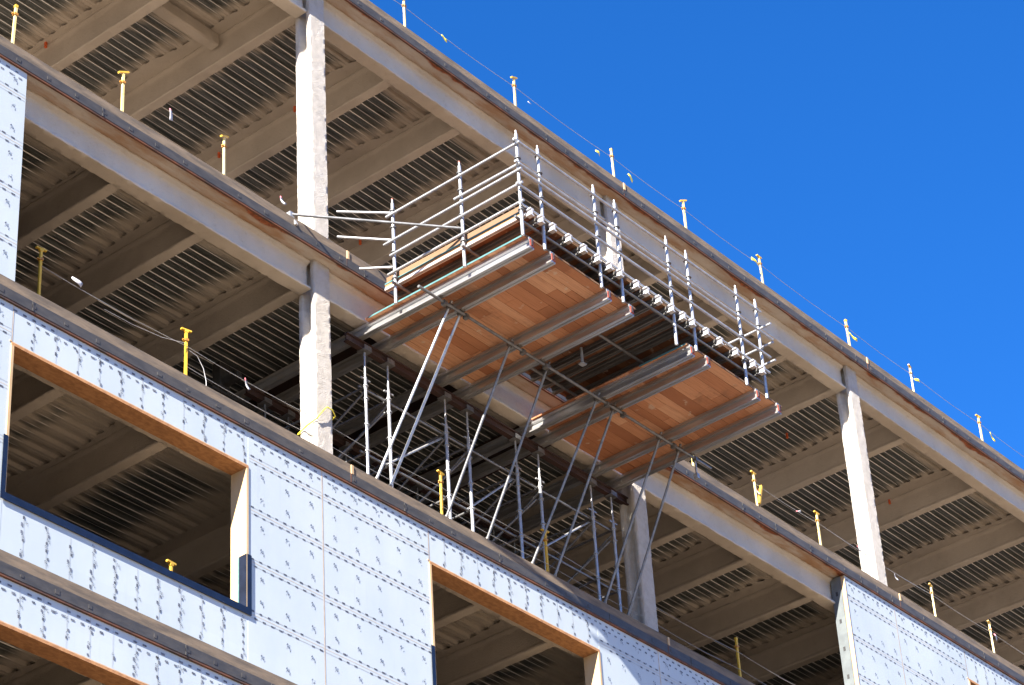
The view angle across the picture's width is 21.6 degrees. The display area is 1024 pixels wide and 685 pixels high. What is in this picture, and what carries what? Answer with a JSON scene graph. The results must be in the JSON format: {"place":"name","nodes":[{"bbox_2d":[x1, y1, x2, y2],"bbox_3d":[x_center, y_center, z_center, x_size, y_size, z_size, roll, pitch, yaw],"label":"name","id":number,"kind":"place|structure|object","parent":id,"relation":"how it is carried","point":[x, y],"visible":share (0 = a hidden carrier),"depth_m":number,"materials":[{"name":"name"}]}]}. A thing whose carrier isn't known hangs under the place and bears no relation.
{"place":"outdoors","nodes":[
{"label":"outdoors","id":0,"kind":"place"},
{"bbox_2d":[369,0,1023,469],"label":"sky","id":1,"kind":"structure","parent":0,"point":[870,153],"materials":[{"name":"blue"}]},
{"label":"ground","id":2,"kind":"structure","parent":0,"visible":0},
{"bbox_2d":[0,0,1023,684],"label":"unfinished building","id":3,"kind":"structure","parent":2,"relation":"on","point":[132,458],"depth_m":46.26,"materials":[{"name":"metal"}]},
{"bbox_2d":[11,4,18,43],"bbox_3d":[-7.443,-4.634,39.995,0.140,1.074,0.140,-30,-44,34],"label":"guard post","id":4,"kind":"object","parent":3,"relation":"on","point":[14,14],"visible":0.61,"depth_m":40.10,"materials":[{"name":"metal"}]},
{"bbox_2d":[35,246,46,295],"bbox_3d":[-6.737,-0.903,38.193,0.180,1.084,0.140,26,-44,-36],"label":"guard post","id":5,"kind":"object","parent":3,"relation":"on","point":[40,258],"visible":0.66,"depth_m":38.30,"materials":[{"name":"yellow metal"}]},
{"bbox_2d":[42,266,793,684],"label":"guard wire","id":6,"kind":"object","parent":5,"relation":"attached to","point":[396,464],"visible":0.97,"depth_m":43.24,"materials":[{"name":"metal"}]},
{"bbox_2d":[72,276,82,287],"bbox_3d":[-6.280,-0.873,38.714,0.206,0.136,0.032,27,-44,-37],"label":"ribbon","id":7,"kind":"object","parent":6,"relation":"attached to","point":[79,282],"visible":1,"depth_m":38.71,"materials":[{"name":"white plastic"}]},
{"bbox_2d":[118,71,129,111],"bbox_3d":[-6.029,-3.780,41.477,0.202,1.152,0.140,26,-44,-37],"label":"guard post","id":8,"kind":"object","parent":3,"relation":"on","point":[122,81],"visible":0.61,"depth_m":41.60,"materials":[{"name":"metal"}]},
{"bbox_2d":[166,559,175,570],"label":"guard post","id":9,"kind":"object","parent":3,"relation":"on","point":[171,563],"visible":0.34,"depth_m":38.18,"materials":[{"name":"metal"}]},
{"bbox_2d":[169,108,172,120],"bbox_3d":[-5.370,-3.586,42.184,0.044,0.201,0.111,-27,-40,31],"label":"ribbon","id":10,"kind":"object","parent":3,"relation":"attached to","point":[171,117],"visible":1,"depth_m":42.18,"materials":[{"name":"white plastic"}]},
{"bbox_2d":[180,327,191,374],"bbox_3d":[-4.885,0.254,40.101,0.180,1.084,0.140,23,-42,-34],"label":"guard post","id":11,"kind":"object","parent":3,"relation":"on","point":[185,339],"visible":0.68,"depth_m":40.23,"materials":[{"name":"metal"}]},
{"bbox_2d":[104,309,186,343],"bbox_3d":[-5.392,-0.225,39.592,0.061,0.236,1.642,-28,-40,31],"label":"loose wire","id":12,"kind":"object","parent":11,"relation":"attached to","point":[144,329],"visible":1,"depth_m":39.48,"materials":[{"name":"white plastic"}]},
{"bbox_2d":[188,367,765,684],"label":"guard wire","id":13,"kind":"object","parent":11,"relation":"attached to","point":[462,518],"visible":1,"depth_m":43.99,"materials":[{"name":"metal"}]},
{"bbox_2d":[220,135,228,174],"bbox_3d":[-4.613,-2.894,42.939,0.140,1.152,0.202,-20,-37,22],"label":"guard post","id":14,"kind":"object","parent":3,"relation":"on","point":[224,145],"visible":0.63,"depth_m":43.04,"materials":[{"name":"metal"}]},
{"bbox_2d":[297,406,335,434],"bbox_3d":[-3.082,1.280,42.235,0.482,0.438,0.482,-27,-40,31],"label":"yellow tape","id":15,"kind":"object","parent":3,"relation":"attached to","point":[316,418],"visible":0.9,"depth_m":42.05,"materials":[{"name":"yellow plastic"}]},
{"bbox_2d":[402,0,405,26],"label":"guard post","id":16,"kind":"object","parent":3,"relation":"on","point":[404,13],"visible":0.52,"depth_m":49.34,"materials":[{"name":"metal"}]},
{"bbox_2d":[394,0,1023,456],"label":"guard wire","id":17,"kind":"object","parent":16,"relation":"attached to","point":[700,222],"visible":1,"depth_m":55.27,"materials":[{"name":"metal"}]},
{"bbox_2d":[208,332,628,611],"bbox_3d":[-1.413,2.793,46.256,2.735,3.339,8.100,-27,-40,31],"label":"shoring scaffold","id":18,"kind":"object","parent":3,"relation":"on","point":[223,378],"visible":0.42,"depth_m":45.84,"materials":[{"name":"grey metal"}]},
{"bbox_2d":[437,469,443,513],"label":"guard post","id":19,"kind":"object","parent":3,"relation":"on","point":[440,481],"visible":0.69,"depth_m":44.06,"materials":[{"name":"metal"}]},
{"bbox_2d":[233,130,781,615],"bbox_3d":[-0.459,1.126,45.581,6.750,5.249,9.500,-27,-40,31],"label":"cantilever scaffold","id":20,"kind":"object","parent":3,"relation":"on","point":[639,378],"visible":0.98,"depth_m":45.31,"materials":[{"name":"silver metal"}]},
{"bbox_2d":[510,76,517,105],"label":"guard post","id":21,"kind":"object","parent":3,"relation":"on","point":[514,88],"visible":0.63,"depth_m":51.49,"materials":[{"name":"metal"}]},
{"bbox_2d":[540,528,548,571],"bbox_3d":[0.593,3.679,45.747,0.180,1.084,0.140,26,-44,-37],"label":"guard post","id":22,"kind":"object","parent":3,"relation":"on","point":[545,539],"visible":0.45,"depth_m":45.82,"materials":[{"name":"metal"}]},
{"bbox_2d":[610,148,614,176],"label":"guard post","id":23,"kind":"object","parent":3,"relation":"on","point":[612,160],"visible":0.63,"depth_m":53.48,"materials":[{"name":"white metal"}]},
{"bbox_2d":[679,200,686,227],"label":"guard post","id":24,"kind":"object","parent":3,"relation":"on","point":[684,213],"visible":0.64,"depth_m":55.09,"materials":[{"name":"metal"}]},
{"bbox_2d":[734,637,741,676],"bbox_3d":[4.188,5.930,49.449,0.140,1.074,0.140,25,-43,-36],"label":"guard post","id":25,"kind":"object","parent":3,"relation":"on","point":[736,645],"visible":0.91,"depth_m":49.54,"materials":[{"name":"yellow metal"}]},
{"bbox_2d":[750,470,758,505],"bbox_3d":[4.799,3.014,52.615,0.140,1.084,0.180,-23,-37,26],"label":"guard post","id":26,"kind":"object","parent":3,"relation":"on","point":[754,481],"visible":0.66,"depth_m":52.73,"materials":[{"name":"metal"}]},
{"bbox_2d":[758,485,762,503],"bbox_3d":[4.879,2.993,52.657,0.050,0.498,0.228,-22,-38,26],"label":"loose strut","id":27,"kind":"object","parent":26,"relation":"attached to","point":[760,492],"visible":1,"depth_m":52.63,"materials":[{"name":"yellow paint"}]},
{"bbox_2d":[756,484,1022,653],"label":"guard wire","id":28,"kind":"object","parent":26,"relation":"attached to","point":[888,569],"visible":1,"depth_m":56.00,"materials":[{"name":"metal"}]},
{"bbox_2d":[756,254,763,282],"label":"guard post","id":29,"kind":"object","parent":3,"relation":"on","point":[760,266],"visible":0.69,"depth_m":56.88,"materials":[{"name":"white metal"}]},
{"bbox_2d":[813,510,821,544],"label":"guard post","id":30,"kind":"object","parent":3,"relation":"on","point":[817,520],"visible":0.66,"depth_m":54.17,"materials":[{"name":"metal"}]},
{"bbox_2d":[844,319,850,345],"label":"guard post","id":31,"kind":"object","parent":3,"relation":"on","point":[847,331],"visible":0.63,"depth_m":59.03,"materials":[{"name":"metal"}]},
{"bbox_2d":[908,364,914,391],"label":"guard post","id":32,"kind":"object","parent":3,"relation":"on","point":[910,367],"visible":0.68,"depth_m":60.77,"materials":[{"name":"metal"}]},
{"bbox_2d":[928,583,936,616],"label":"guard post","id":33,"kind":"object","parent":3,"relation":"on","point":[931,592],"visible":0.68,"depth_m":57.02,"materials":[{"name":"metal"}]},
{"bbox_2d":[975,414,982,440],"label":"guard post","id":34,"kind":"object","parent":3,"relation":"on","point":[978,418],"visible":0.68,"depth_m":62.75,"materials":[{"name":"metal"}]},
{"bbox_2d":[987,620,994,652],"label":"guard post","id":35,"kind":"object","parent":3,"relation":"on","point":[990,628],"visible":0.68,"depth_m":58.59,"materials":[{"name":"metal"}]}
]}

